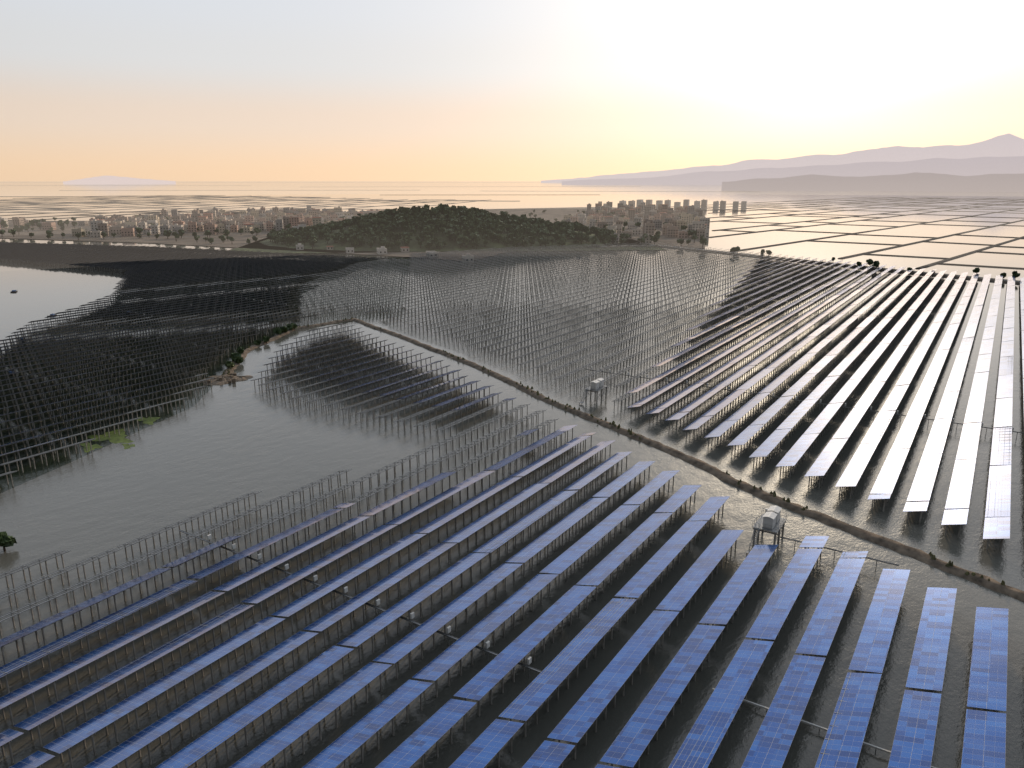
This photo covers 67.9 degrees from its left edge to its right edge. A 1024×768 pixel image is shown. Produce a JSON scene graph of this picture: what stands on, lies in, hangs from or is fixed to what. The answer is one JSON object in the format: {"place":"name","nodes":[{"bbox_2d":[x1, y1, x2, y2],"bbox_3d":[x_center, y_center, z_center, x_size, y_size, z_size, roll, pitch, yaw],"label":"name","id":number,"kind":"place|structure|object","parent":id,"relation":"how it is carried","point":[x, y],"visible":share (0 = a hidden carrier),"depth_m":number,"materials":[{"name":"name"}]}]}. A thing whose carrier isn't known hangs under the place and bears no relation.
{"place":"outdoors","nodes":[
{"label":"outdoors","id":0,"kind":"place"},
{"bbox_2d":[63,176,175,183],"bbox_3d":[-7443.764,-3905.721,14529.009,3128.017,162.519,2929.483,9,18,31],"label":"island","id":1,"kind":"structure","parent":0,"point":[109,180],"depth_m":14298.39,"materials":[{"name":"stone"}]},
{"bbox_2d":[230,214,664,252],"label":"hill","id":2,"kind":"structure","parent":0,"point":[413,245],"depth_m":769.14,"materials":[{"name":"green plant"}]},
{"bbox_2d":[0,207,1019,284],"bbox_3d":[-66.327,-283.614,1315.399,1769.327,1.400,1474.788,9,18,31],"label":"town shore","id":3,"kind":"structure","parent":0,"point":[550,214],"depth_m":900.61,"materials":[{"name":"soil"}]},
{"bbox_2d":[0,199,746,262],"bbox_3d":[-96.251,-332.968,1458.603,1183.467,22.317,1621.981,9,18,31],"label":"town buildings","id":4,"kind":"structure","parent":3,"relation":"on","point":[252,219],"depth_m":1111.66,"materials":[{"name":"beige concrete"}]},
{"bbox_2d":[0,181,1023,767],"bbox_3d":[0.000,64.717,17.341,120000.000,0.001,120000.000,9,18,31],"label":"water","id":5,"kind":"structure","parent":0,"point":[216,445],"depth_m":169.97,"materials":[{"name":"grey liquid"}]},
{"bbox_2d":[7,290,134,374],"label":"rafts","id":6,"kind":"object","parent":5,"relation":"on","point":[15,291],"visible":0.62,"depth_m":388.10,"materials":[{"name":"grey wood"}]},
{"bbox_2d":[80,373,252,451],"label":"vegetation patch","id":7,"kind":"object","parent":5,"relation":"on","point":[116,438],"visible":0.82,"depth_m":210.73,"materials":[{"name":"green plant"}]},
{"bbox_2d":[0,252,409,492],"bbox_3d":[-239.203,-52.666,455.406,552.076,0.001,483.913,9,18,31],"label":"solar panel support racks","id":8,"kind":"object","parent":5,"relation":"on","point":[19,477],"visible":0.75,"depth_m":294.25,"materials":[{"name":"grey metal"}]},
{"bbox_2d":[0,203,1019,551],"bbox_3d":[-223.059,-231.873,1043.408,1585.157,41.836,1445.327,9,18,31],"label":"trees","id":9,"kind":"object","parent":5,"relation":"on","point":[472,219],"visible":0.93,"depth_m":807.15,"materials":[{"name":"green plant"}]},
{"bbox_2d":[0,242,1022,767],"bbox_3d":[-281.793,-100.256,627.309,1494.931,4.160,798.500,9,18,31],"label":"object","id":10,"kind":"object","parent":5,"relation":"on","point":[642,304],"visible":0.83,"depth_m":283.08,"materials":[{"name":"silver metal"}]},
{"bbox_2d":[0,242,1023,767],"bbox_3d":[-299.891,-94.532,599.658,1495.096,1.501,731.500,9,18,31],"label":"solar panels","id":11,"kind":"object","parent":10,"relation":"on","point":[984,740],"visible":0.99,"depth_m":119.17,"materials":[{"name":"blue glass"}]},
{"bbox_2d":[0,185,1023,268],"bbox_3d":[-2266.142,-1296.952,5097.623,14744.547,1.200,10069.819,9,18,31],"label":"pond dikes","id":12,"kind":"structure","parent":5,"relation":"on","point":[44,199],"depth_m":1790.11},
{"bbox_2d":[579,378,607,403],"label":"inverter station","id":13,"kind":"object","parent":5,"relation":"on","point":[598,384],"depth_m":238.64,"materials":[{"name":"silver metal"}]},
{"bbox_2d":[178,367,1022,767],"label":"cable trays","id":14,"kind":"object","parent":5,"relation":"in","point":[348,597],"visible":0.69,"depth_m":127.16,"materials":[{"name":"silver metal"}]},
{"bbox_2d":[221,318,1023,601],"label":"dike","id":15,"kind":"structure","parent":5,"relation":"on","point":[939,564],"depth_m":171.27,"materials":[{"name":"brown soil"}]},
{"bbox_2d":[222,317,1004,584],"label":"dike weeds","id":16,"kind":"object","parent":15,"relation":"on","point":[948,564],"visible":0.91,"depth_m":207.49,"materials":[{"name":"green plant"}]},
{"bbox_2d":[746,505,786,554],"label":"inverter station","id":17,"kind":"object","parent":5,"relation":"on","point":[770,520],"depth_m":143.46,"materials":[{"name":"silver metal"}]},
{"bbox_2d":[0,0,1023,180],"label":"sky","id":18,"kind":"structure","parent":0,"point":[169,90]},
{"bbox_2d":[541,134,1023,182],"bbox_3d":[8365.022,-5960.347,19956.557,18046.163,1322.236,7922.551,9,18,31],"label":"mountains","id":19,"kind":"structure","parent":0,"point":[1008,145],"depth_m":21487.47,"materials":[{"name":"purple stone"}]},
{"bbox_2d":[562,156,1023,184],"bbox_3d":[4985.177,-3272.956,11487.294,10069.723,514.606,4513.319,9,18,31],"label":"mountains","id":20,"kind":"structure","parent":0,"point":[985,165],"depth_m":12038.69,"materials":[{"name":"purple stone"}]},
{"bbox_2d":[721,172,1023,191],"bbox_3d":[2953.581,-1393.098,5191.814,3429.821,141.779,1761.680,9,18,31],"label":"hills","id":21,"kind":"structure","parent":0,"point":[927,182],"depth_m":5289.24,"materials":[{"name":"stone"}]}
]}

